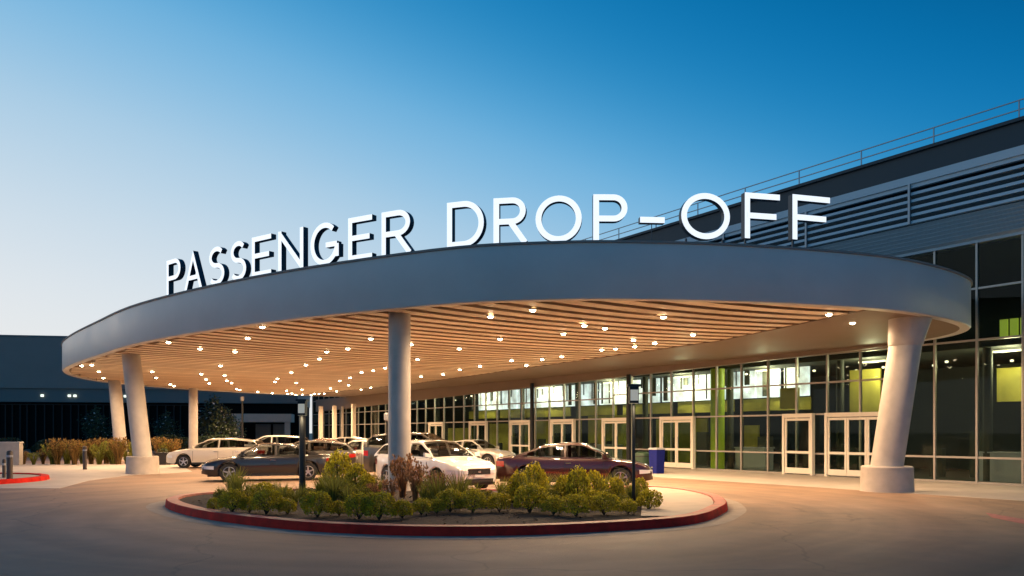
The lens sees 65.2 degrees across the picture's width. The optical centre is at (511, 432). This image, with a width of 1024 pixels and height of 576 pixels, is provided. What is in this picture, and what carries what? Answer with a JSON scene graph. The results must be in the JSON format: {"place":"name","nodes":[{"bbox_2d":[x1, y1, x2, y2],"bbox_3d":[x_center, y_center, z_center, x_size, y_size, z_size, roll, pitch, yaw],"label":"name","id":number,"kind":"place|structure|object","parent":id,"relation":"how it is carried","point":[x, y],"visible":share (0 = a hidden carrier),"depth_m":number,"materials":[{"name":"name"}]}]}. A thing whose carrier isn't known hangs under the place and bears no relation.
{"place":"outdoors","nodes":[
{"label":"outdoors","id":0,"kind":"place"},
{"bbox_2d":[0,474,39,478],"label":"corner paving","id":1,"kind":"structure","parent":0,"point":[20,475],"depth_m":31.47,"materials":[{"name":"concrete"}]},
{"bbox_2d":[6,450,12,478],"bbox_3d":[-17.882,1.155,28.475,0.212,1.050,0.212,0,0,0],"label":"bollard","id":2,"kind":"object","parent":1,"relation":"on","point":[9,464],"visible":0.94,"depth_m":28.40,"materials":[{"name":"grey"}]},
{"bbox_2d":[45,437,66,464],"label":"tall grass","id":3,"kind":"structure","parent":0,"point":[57,457],"depth_m":45.08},
{"bbox_2d":[63,439,84,464],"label":"tall grass","id":4,"kind":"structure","parent":0,"point":[74,452],"depth_m":44.92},
{"bbox_2d":[81,438,98,463],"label":"tall grass","id":5,"kind":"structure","parent":0,"point":[90,457],"depth_m":45.93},
{"bbox_2d":[89,444,108,463],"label":"tall grass","id":6,"kind":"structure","parent":0,"point":[99,457],"depth_m":45.41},
{"bbox_2d":[106,436,128,463],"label":"tall grass","id":7,"kind":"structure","parent":0,"point":[118,453],"depth_m":45.26,"materials":[{"name":"plant"}]},
{"bbox_2d":[0,335,310,448],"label":"annex building","id":8,"kind":"structure","parent":0,"point":[43,395],"depth_m":89.03,"materials":[{"name":"metal"},{"name":"glass"}]},
{"bbox_2d":[164,439,181,451],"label":"tall grass","id":9,"kind":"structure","parent":0,"point":[173,447],"depth_m":51.86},
{"bbox_2d":[0,433,1023,575],"bbox_3d":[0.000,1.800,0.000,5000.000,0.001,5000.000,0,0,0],"label":"ground","id":10,"kind":"structure","parent":0,"point":[114,526],"depth_m":13.01,"materials":[{"name":"concrete"}]},
{"bbox_2d":[30,438,59,452],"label":"bush","id":11,"kind":"object","parent":10,"relation":"on","point":[36,446],"visible":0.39,"depth_m":65.23,"materials":[{"name":"green plant"}]},
{"bbox_2d":[77,405,112,440],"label":"young tree","id":12,"kind":"object","parent":10,"relation":"on","point":[95,425],"visible":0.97,"depth_m":81.56,"materials":[{"name":"green plant"}]},
{"bbox_2d":[0,464,191,488],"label":"footpath","id":13,"kind":"structure","parent":10,"relation":"on","point":[62,475],"depth_m":36.13,"materials":[{"name":"concrete"}]},
{"bbox_2d":[0,442,23,464],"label":"wall","id":14,"kind":"structure","parent":13,"relation":"on","point":[16,448],"depth_m":44.50,"materials":[{"name":"concrete"}]},
{"bbox_2d":[0,473,49,483],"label":"corner kerb","id":15,"kind":"structure","parent":13,"relation":"on","point":[42,477],"depth_m":29.16,"materials":[{"name":"red paint"}]},
{"bbox_2d":[121,353,159,473],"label":"canopy column","id":16,"kind":"structure","parent":13,"relation":"on","point":[142,460],"depth_m":34.96,"materials":[{"name":"concrete"}]},
{"bbox_2d":[153,447,170,464],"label":"planter box","id":17,"kind":"object","parent":13,"relation":"on","point":[162,457],"visible":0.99,"depth_m":44.68,"materials":[{"name":"black"}]},
{"bbox_2d":[108,380,128,459],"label":"canopy column","id":18,"kind":"structure","parent":10,"relation":"on","point":[117,409],"depth_m":52.67,"materials":[{"name":"concrete"}]},
{"bbox_2d":[149,410,184,436],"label":"young tree","id":19,"kind":"object","parent":10,"relation":"on","point":[167,428],"visible":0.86,"depth_m":79.59,"materials":[{"name":"green plant"}]},
{"bbox_2d":[189,388,197,447],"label":"canopy column","id":20,"kind":"structure","parent":10,"relation":"on","point":[193,416],"depth_m":61.73,"materials":[{"name":"concrete"}]},
{"bbox_2d":[166,438,263,467],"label":"parked car","id":21,"kind":"object","parent":10,"relation":"on","point":[199,454],"visible":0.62,"depth_m":40.64,"materials":[{"name":"beige paint"}]},
{"bbox_2d":[198,393,239,437],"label":"young tree","id":22,"kind":"object","parent":10,"relation":"on","point":[212,420],"visible":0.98,"depth_m":73.51,"materials":[{"name":"green plant"}]},
{"bbox_2d":[213,408,246,437],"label":"young tree","id":23,"kind":"object","parent":10,"relation":"on","point":[228,414],"visible":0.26,"depth_m":77.74,"materials":[{"name":"green plant"}]},
{"bbox_2d":[201,443,331,481],"bbox_3d":[-9.304,1.088,30.599,4.790,1.424,2.037,0,0,-19],"label":"parked car","id":24,"kind":"object","parent":10,"relation":"on","point":[271,459],"visible":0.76,"depth_m":29.83,"materials":[{"name":"black paint"}]},
{"bbox_2d":[256,435,308,444],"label":"parked car","id":25,"kind":"object","parent":10,"relation":"on","point":[286,439],"visible":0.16,"depth_m":46.85,"materials":[{"name":"white paint"}]},
{"bbox_2d":[291,440,357,468],"bbox_3d":[-9.419,1.068,36.500,4.640,1.464,2.033,0,0,-8],"label":"parked car","id":26,"kind":"object","parent":10,"relation":"on","point":[323,446],"visible":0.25,"depth_m":35.96,"materials":[{"name":"grey paint"}]},
{"bbox_2d":[351,404,355,436],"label":"entrance pillar","id":27,"kind":"structure","parent":10,"relation":"on","point":[353,420],"depth_m":69.19,"materials":[{"name":"concrete"}]},
{"bbox_2d":[348,439,367,466],"bbox_3d":[-7.240,1.058,38.500,4.740,1.484,2.018,0,0,4],"label":"parked car","id":28,"kind":"object","parent":10,"relation":"on","point":[357,446],"visible":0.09,"depth_m":37.77,"materials":[{"name":"silver metal"}]},
{"bbox_2d":[363,432,480,471],"bbox_3d":[-3.694,0.888,32.999,4.740,1.824,2.042,0,0,16],"label":"parked car","id":29,"kind":"object","parent":10,"relation":"on","point":[373,445],"visible":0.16,"depth_m":32.72,"materials":[{"name":"grey paint"}]},
{"bbox_2d":[374,440,496,488],"bbox_3d":[-2.566,1.013,26.198,2.122,1.574,4.940,0,0,-40],"label":"parked car","id":30,"kind":"object","parent":10,"relation":"on","point":[448,457],"visible":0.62,"depth_m":25.00,"materials":[{"name":"white paint"}]},
{"bbox_2d":[165,499,727,535],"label":"island kerb","id":31,"kind":"structure","parent":10,"relation":"on","point":[462,530],"depth_m":14.44,"materials":[{"name":"red paint"}]},
{"bbox_2d":[167,486,725,525],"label":"island kerb top","id":32,"kind":"structure","parent":31,"relation":"on","point":[718,501],"depth_m":15.95,"materials":[{"name":"concrete"}]},
{"bbox_2d":[146,498,746,539],"bbox_3d":[-1.677,1.794,19.348,15.113,0.001,11.796,0,0,0],"label":"gutter","id":33,"kind":"object","parent":10,"relation":"on","point":[736,509],"visible":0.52,"depth_m":14.85,"materials":[{"name":"concrete"}]},
{"bbox_2d":[180,489,713,524],"bbox_3d":[-1.677,1.680,19.348,13.653,0.001,10.336,0,0,0],"label":"planting bed","id":34,"kind":"object","parent":10,"relation":"on","point":[488,516],"visible":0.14,"depth_m":16.25,"materials":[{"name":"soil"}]},
{"bbox_2d":[214,487,245,511],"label":"shrub","id":35,"kind":"object","parent":34,"relation":"on","point":[232,495],"visible":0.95,"depth_m":16.67,"materials":[{"name":"green plant"}]},
{"bbox_2d":[251,481,275,495],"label":"shrub","id":36,"kind":"object","parent":34,"relation":"on","point":[258,486],"visible":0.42,"depth_m":19.69,"materials":[{"name":"green plant"}]},
{"bbox_2d":[249,488,284,513],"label":"shrub","id":37,"kind":"object","parent":34,"relation":"on","point":[271,501],"visible":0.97,"depth_m":16.37,"materials":[{"name":"green plant"}]},
{"bbox_2d":[277,498,296,513],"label":"shrub","id":38,"kind":"object","parent":34,"relation":"on","point":[292,504],"visible":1,"depth_m":16.42,"materials":[{"name":"green plant"}]},
{"bbox_2d":[296,399,308,490],"bbox_3d":[-5.450,0.405,20.800,0.323,2.550,0.315,0,0,0],"label":"lamp post","id":39,"kind":"object","parent":34,"relation":"on","point":[302,408],"visible":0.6,"depth_m":20.73,"materials":[{"name":"black metal"}]},
{"bbox_2d":[299,490,334,517],"bbox_3d":[-3.848,1.412,15.859,0.695,0.552,0.699,0,0,-38],"label":"shrub","id":40,"kind":"object","parent":34,"relation":"on","point":[308,500],"visible":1,"depth_m":15.73,"materials":[{"name":"green plant"}]},
{"bbox_2d":[314,467,338,495],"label":"grass clump","id":41,"kind":"object","parent":34,"relation":"on","point":[323,487],"visible":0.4,"depth_m":19.96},
{"bbox_2d":[319,472,346,502],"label":"grass clump","id":42,"kind":"object","parent":34,"relation":"on","point":[332,493],"visible":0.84,"depth_m":19.07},
{"bbox_2d":[321,448,352,489],"bbox_3d":[-4.451,1.025,20.772,0.847,1.323,0.868,0,0,23],"label":"leafy plant","id":43,"kind":"object","parent":34,"relation":"on","point":[334,461],"visible":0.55,"depth_m":20.60,"materials":[{"name":"green plant"}]},
{"bbox_2d":[330,500,345,515],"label":"shrub","id":44,"kind":"object","parent":34,"relation":"on","point":[338,504],"visible":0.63,"depth_m":16.07,"materials":[{"name":"green plant"}]},
{"bbox_2d":[344,462,367,489],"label":"leafy plant","id":45,"kind":"object","parent":34,"relation":"on","point":[352,468],"visible":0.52,"depth_m":20.15,"materials":[{"name":"green plant"}]},
{"bbox_2d":[343,491,375,518],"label":"shrub","id":46,"kind":"object","parent":34,"relation":"on","point":[349,505],"visible":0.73,"depth_m":15.45,"materials":[{"name":"green plant"}]},
{"bbox_2d":[357,472,374,488],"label":"leafy plant","id":47,"kind":"object","parent":34,"relation":"on","point":[368,478],"visible":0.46,"depth_m":19.74,"materials":[{"name":"green plant"}]},
{"bbox_2d":[360,491,397,519],"bbox_3d":[-2.556,1.403,15.420,0.720,0.572,0.723,0,0,-23],"label":"shrub","id":48,"kind":"object","parent":34,"relation":"on","point":[378,498],"visible":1,"depth_m":15.29,"materials":[{"name":"green plant"}]},
{"bbox_2d":[380,478,400,500],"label":"grass clump","id":49,"kind":"object","parent":34,"relation":"on","point":[392,489],"visible":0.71,"depth_m":18.83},
{"bbox_2d":[388,311,410,490],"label":"canopy column","id":50,"kind":"structure","parent":34,"relation":"on","point":[399,384],"depth_m":22.97,"materials":[{"name":"concrete"}]},
{"bbox_2d":[392,499,412,517],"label":"shrub","id":51,"kind":"object","parent":34,"relation":"on","point":[408,506],"visible":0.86,"depth_m":15.60,"materials":[{"name":"green plant"}]},
{"bbox_2d":[389,453,415,497],"bbox_3d":[-2.844,1.092,20.764,0.690,1.180,0.671,0,0,1],"label":"grass clump","id":52,"kind":"object","parent":34,"relation":"on","point":[402,484],"visible":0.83,"depth_m":20.68,"materials":[{"name":"plant"}]},
{"bbox_2d":[403,461,428,500],"bbox_3d":[-2.396,1.175,19.788,0.577,1.014,0.593,0,0,23],"label":"grass clump","id":53,"kind":"object","parent":34,"relation":"on","point":[416,472],"visible":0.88,"depth_m":19.71,"materials":[{"name":"plant"}]},
{"bbox_2d":[412,498,430,514],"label":"shrub","id":54,"kind":"object","parent":34,"relation":"on","point":[418,503],"visible":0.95,"depth_m":16.24,"materials":[{"name":"green plant"}]},
{"bbox_2d":[420,470,453,498],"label":"grass clump","id":55,"kind":"object","parent":34,"relation":"on","point":[434,491],"visible":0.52,"depth_m":17.66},
{"bbox_2d":[430,498,445,513],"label":"shrub","id":56,"kind":"object","parent":34,"relation":"on","point":[436,506],"visible":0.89,"depth_m":16.56,"materials":[{"name":"green plant"}]},
{"bbox_2d":[434,487,462,511],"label":"shrub","id":57,"kind":"object","parent":34,"relation":"on","point":[447,493],"visible":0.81,"depth_m":16.85,"materials":[{"name":"green plant"}]},
{"bbox_2d":[441,471,473,507],"bbox_3d":[-1.218,1.240,17.932,0.768,0.884,0.781,0,0,-10],"label":"grass clump","id":58,"kind":"object","parent":34,"relation":"on","point":[465,487],"visible":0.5,"depth_m":17.81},
{"bbox_2d":[457,487,487,512],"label":"shrub","id":59,"kind":"object","parent":34,"relation":"on","point":[472,494],"visible":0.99,"depth_m":16.70,"materials":[{"name":"green plant"}]},
{"bbox_2d":[487,492,511,511],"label":"shrub","id":60,"kind":"object","parent":34,"relation":"on","point":[504,501],"visible":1,"depth_m":16.89,"materials":[{"name":"green plant"}]},
{"bbox_2d":[505,468,527,500],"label":"leafy plant","id":61,"kind":"object","parent":34,"relation":"on","point":[510,482],"visible":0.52,"depth_m":18.41,"materials":[{"name":"green plant"}]},
{"bbox_2d":[513,482,550,512],"bbox_3d":[0.403,1.360,16.803,0.834,0.658,0.841,0,0,9],"label":"shrub","id":62,"kind":"object","parent":34,"relation":"on","point":[519,501],"visible":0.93,"depth_m":16.65,"materials":[{"name":"green plant"}]},
{"bbox_2d":[524,461,548,496],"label":"leafy plant","id":63,"kind":"object","parent":34,"relation":"on","point":[536,469],"visible":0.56,"depth_m":19.21,"materials":[{"name":"green plant"}]},
{"bbox_2d":[539,494,562,514],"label":"shrub","id":64,"kind":"object","parent":34,"relation":"on","point":[550,507],"visible":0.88,"depth_m":16.22,"materials":[{"name":"green plant"}]},
{"bbox_2d":[554,474,572,498],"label":"leafy plant","id":65,"kind":"object","parent":34,"relation":"on","point":[559,485],"visible":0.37,"depth_m":18.00,"materials":[{"name":"green plant"}]},
{"bbox_2d":[560,493,590,516],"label":"shrub","id":66,"kind":"object","parent":34,"relation":"on","point":[582,501],"visible":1,"depth_m":15.89,"materials":[{"name":"green plant"}]},
{"bbox_2d":[563,464,592,505],"bbox_3d":[1.426,1.182,17.700,0.644,1.007,0.660,0,0,24],"label":"leafy plant","id":67,"kind":"object","parent":34,"relation":"on","point":[572,477],"visible":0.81,"depth_m":17.61,"materials":[{"name":"green plant"}]},
{"bbox_2d":[586,470,604,497],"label":"leafy plant","id":68,"kind":"object","parent":34,"relation":"on","point":[591,475],"visible":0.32,"depth_m":18.78,"materials":[{"name":"green plant"}]},
{"bbox_2d":[590,490,621,514],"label":"shrub","id":69,"kind":"object","parent":34,"relation":"on","point":[611,504],"visible":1,"depth_m":16.19,"materials":[{"name":"green plant"}]},
{"bbox_2d":[605,476,624,501],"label":"leafy plant","id":70,"kind":"object","parent":34,"relation":"on","point":[617,480],"visible":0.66,"depth_m":18.39,"materials":[{"name":"green plant"}]},
{"bbox_2d":[618,498,636,513],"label":"shrub","id":71,"kind":"object","parent":34,"relation":"on","point":[631,504],"visible":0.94,"depth_m":16.41,"materials":[{"name":"green plant"}]},
{"bbox_2d":[626,384,640,508],"bbox_3d":[2.690,0.305,17.700,0.280,2.750,0.280,0,0,0],"label":"lamp post","id":72,"kind":"object","parent":34,"relation":"on","point":[633,394],"visible":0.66,"depth_m":17.66,"materials":[{"name":"black metal"}]},
{"bbox_2d":[636,488,663,508],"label":"shrub","id":73,"kind":"object","parent":34,"relation":"on","point":[648,494],"visible":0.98,"depth_m":17.22,"materials":[{"name":"green plant"}]},
{"bbox_2d":[641,487,712,515],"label":"island paving","id":74,"kind":"structure","parent":34,"relation":"on","point":[677,502],"depth_m":18.67,"materials":[{"name":"concrete"}]},
{"bbox_2d":[454,439,515,464],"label":"parked car","id":75,"kind":"object","parent":10,"relation":"on","point":[490,452],"visible":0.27,"depth_m":41.08,"materials":[{"name":"silver metal"}]},
{"bbox_2d":[496,442,652,485],"bbox_3d":[2.085,1.053,26.700,5.140,1.494,2.109,0,0,8],"label":"parked car","id":76,"kind":"object","parent":10,"relation":"on","point":[562,458],"visible":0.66,"depth_m":25.89,"materials":[{"name":"red paint"}]},
{"bbox_2d":[312,98,1023,485],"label":"terminal building","id":77,"kind":"structure","parent":10,"relation":"on","point":[956,202],"depth_m":36.51,"materials":[{"name":"glass"}]},
{"bbox_2d":[469,421,487,441],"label":"entrance door","id":78,"kind":"structure","parent":77,"relation":"in","point":[471,423],"depth_m":56.21,"materials":[{"name":"beige"}]},
{"bbox_2d":[497,390,510,450],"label":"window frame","id":79,"kind":"structure","parent":77,"relation":"in","point":[509,391],"depth_m":53.25,"materials":[{"name":"silver metal"}]},
{"bbox_2d":[61,240,972,411],"bbox_3d":[-11.918,-3.525,47.666,25.686,2.710,67.608,0,0,-34],"label":"canopy","id":80,"kind":"object","parent":77,"relation":"attached to","point":[491,317],"visible":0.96,"depth_m":25.10,"materials":[{"name":"metal"},{"name":"wood"}]},
{"bbox_2d":[167,192,829,294],"bbox_3d":[-2.490,-5.575,23.404,22.099,1.450,3.799,0,0,19],"label":"rooftop sign","id":81,"kind":"object","parent":80,"relation":"on","point":[387,235],"visible":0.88,"depth_m":21.22,"materials":[{"name":"white"}]},
{"bbox_2d":[509,420,529,453],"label":"entrance door","id":82,"kind":"structure","parent":77,"relation":"in","point":[511,422],"depth_m":51.89,"materials":[{"name":"beige"}]},
{"bbox_2d":[522,387,536,447],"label":"window frame","id":83,"kind":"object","parent":77,"relation":"in","point":[535,388],"depth_m":50.75,"materials":[{"name":"silver metal"}]},
{"bbox_2d":[535,386,550,443],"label":"window frame","id":84,"kind":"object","parent":77,"relation":"in","point":[549,387],"depth_m":49.50,"materials":[{"name":"silver metal"}]},
{"bbox_2d":[550,419,575,443],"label":"entrance door","id":85,"kind":"structure","parent":77,"relation":"in","point":[563,421],"depth_m":48.06,"materials":[{"name":"beige"}]},
{"bbox_2d":[564,382,580,441],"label":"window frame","id":86,"kind":"structure","parent":77,"relation":"in","point":[579,382],"depth_m":47.00,"materials":[{"name":"silver metal"}]},
{"bbox_2d":[580,380,596,447],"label":"window frame","id":87,"kind":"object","parent":77,"relation":"in","point":[595,380],"depth_m":45.74,"materials":[{"name":"silver metal"}]},
{"bbox_2d":[596,378,614,457],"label":"window frame","id":88,"kind":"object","parent":77,"relation":"in","point":[613,380],"depth_m":44.49,"materials":[{"name":"silver metal"}]},
{"bbox_2d":[602,418,631,459],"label":"entrance door","id":89,"kind":"structure","parent":77,"relation":"in","point":[619,420],"depth_m":44.05,"materials":[{"name":"beige"}]},
{"bbox_2d":[635,374,651,449],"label":"window frame","id":90,"kind":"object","parent":77,"relation":"in","point":[650,393],"depth_m":41.98,"materials":[{"name":"silver metal"}]},
{"bbox_2d":[651,372,672,467],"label":"window frame","id":91,"kind":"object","parent":77,"relation":"in","point":[671,373],"depth_m":40.75,"materials":[{"name":"silver metal"}]},
{"bbox_2d":[659,416,695,468],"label":"entrance door","id":92,"kind":"structure","parent":77,"relation":"in","point":[692,419],"depth_m":40.08,"materials":[{"name":"beige"}]},
{"bbox_2d":[672,369,694,468],"bbox_3d":[8.575,-2.450,40.117,0.120,8.500,1.499,0,0,-34],"label":"window frame","id":93,"kind":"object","parent":77,"relation":"in","point":[693,370],"depth_m":39.51,"materials":[{"name":"silver metal"}]},
{"bbox_2d":[693,367,717,469],"bbox_3d":[9.406,-2.450,38.871,0.120,8.500,1.499,0,0,-34],"label":"window frame","id":94,"kind":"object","parent":77,"relation":"in","point":[716,368],"depth_m":38.26,"materials":[{"name":"silver metal"}]},
{"bbox_2d":[717,364,742,471],"bbox_3d":[10.237,-2.450,37.619,0.120,8.500,1.499,0,0,-34],"label":"window frame","id":95,"kind":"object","parent":77,"relation":"in","point":[741,365],"depth_m":37.01,"materials":[{"name":"silver metal"}]},
{"bbox_2d":[742,361,769,472],"bbox_3d":[11.067,-2.450,36.370,0.120,8.500,1.499,0,0,-34],"label":"window frame","id":96,"kind":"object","parent":77,"relation":"in","point":[768,362],"depth_m":35.77,"materials":[{"name":"silver metal"}]},
{"bbox_2d":[768,358,797,473],"bbox_3d":[11.898,-2.450,35.121,0.120,8.500,1.499,0,0,-34],"label":"window","id":97,"kind":"structure","parent":77,"relation":"in","point":[796,359],"depth_m":34.52,"materials":[{"name":"silver metal"}]},
{"bbox_2d":[782,413,814,475],"bbox_3d":[12.262,0.490,34.277,0.190,2.620,1.520,0,0,-34],"label":"entrance door","id":98,"kind":"structure","parent":77,"relation":"in","point":[804,416],"depth_m":34.08,"materials":[{"name":"beige"}]},
{"bbox_2d":[797,354,828,475],"bbox_3d":[12.729,-2.450,33.875,0.120,8.500,1.499,0,0,-34],"label":"window","id":99,"kind":"structure","parent":77,"relation":"in","point":[827,356],"depth_m":33.26,"materials":[{"name":"silver metal"}]},
{"bbox_2d":[828,350,861,477],"bbox_3d":[13.560,-2.450,32.623,0.120,8.500,1.499,0,0,-34],"label":"window","id":100,"kind":"structure","parent":77,"relation":"in","point":[860,353],"depth_m":32.01,"materials":[{"name":"silver metal"}]},
{"bbox_2d":[824,412,877,476],"bbox_3d":[13.798,0.490,31.967,0.190,2.620,2.870,0,0,-34],"label":"entrance door","id":101,"kind":"structure","parent":77,"relation":"in","point":[847,416],"depth_m":32.32,"materials":[{"name":"beige"}]},
{"bbox_2d":[905,251,936,480],"bbox_3d":[15.221,-2.450,30.126,0.120,8.500,1.499,0,0,-34],"label":"window","id":102,"kind":"structure","parent":77,"relation":"in","point":[934,252],"depth_m":29.52,"materials":[{"name":"silver metal"}]},
{"bbox_2d":[935,243,978,483],"bbox_3d":[16.051,-2.450,28.879,0.120,8.500,1.499,0,0,-34],"label":"window","id":103,"kind":"structure","parent":77,"relation":"in","point":[976,289],"depth_m":28.26,"materials":[{"name":"silver metal"}]},
{"bbox_2d":[978,234,1023,485],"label":"window","id":104,"kind":"structure","parent":77,"relation":"in","point":[1021,282],"depth_m":27.03,"materials":[{"name":"silver metal"}]},
{"bbox_2d":[1000,318,1020,336],"bbox_3d":[20.756,-4.250,32.728,0.100,0.900,1.472,0,0,-34],"label":"lit window","id":105,"kind":"structure","parent":77,"relation":"in","point":[1014,323],"depth_m":32.93,"materials":[{"name":"green"}]},
{"bbox_2d":[987,513,1023,523],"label":"road marking","id":106,"kind":"object","parent":10,"relation":"on","point":[1012,519],"visible":1,"depth_m":16.76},
{"bbox_2d":[0,0,1023,432],"label":"sky","id":107,"kind":"structure","parent":0,"point":[137,136],"materials":[{"name":"blue"}]},
{"bbox_2d":[495,465,1023,500],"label":"pavement","id":108,"kind":"structure","parent":0,"point":[994,491],"depth_m":28.87,"materials":[{"name":"concrete"}]},
{"bbox_2d":[332,406,336,438],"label":"entrance pillar","id":109,"kind":"structure","parent":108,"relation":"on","point":[334,422],"depth_m":74.05,"materials":[{"name":"concrete"}]},
{"bbox_2d":[635,452,648,464],"bbox_3d":[5.988,1.335,36.735,0.730,0.930,0.730,0,0,-34],"label":"litter bin","id":110,"kind":"object","parent":108,"relation":"on","point":[642,457],"visible":0.62,"depth_m":36.44,"materials":[{"name":"green plastic"}]},
{"bbox_2d":[648,448,665,473],"bbox_3d":[6.388,1.230,35.294,0.540,1.140,0.540,0,0,-34],"label":"litter bin","id":111,"kind":"object","parent":108,"relation":"on","point":[656,458],"visible":0.98,"depth_m":35.12,"materials":[{"name":"blue plastic"}]},
{"bbox_2d":[859,316,931,492],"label":"canopy column","id":112,"kind":"structure","parent":108,"relation":"on","point":[886,470],"depth_m":23.99,"materials":[{"name":"concrete"}]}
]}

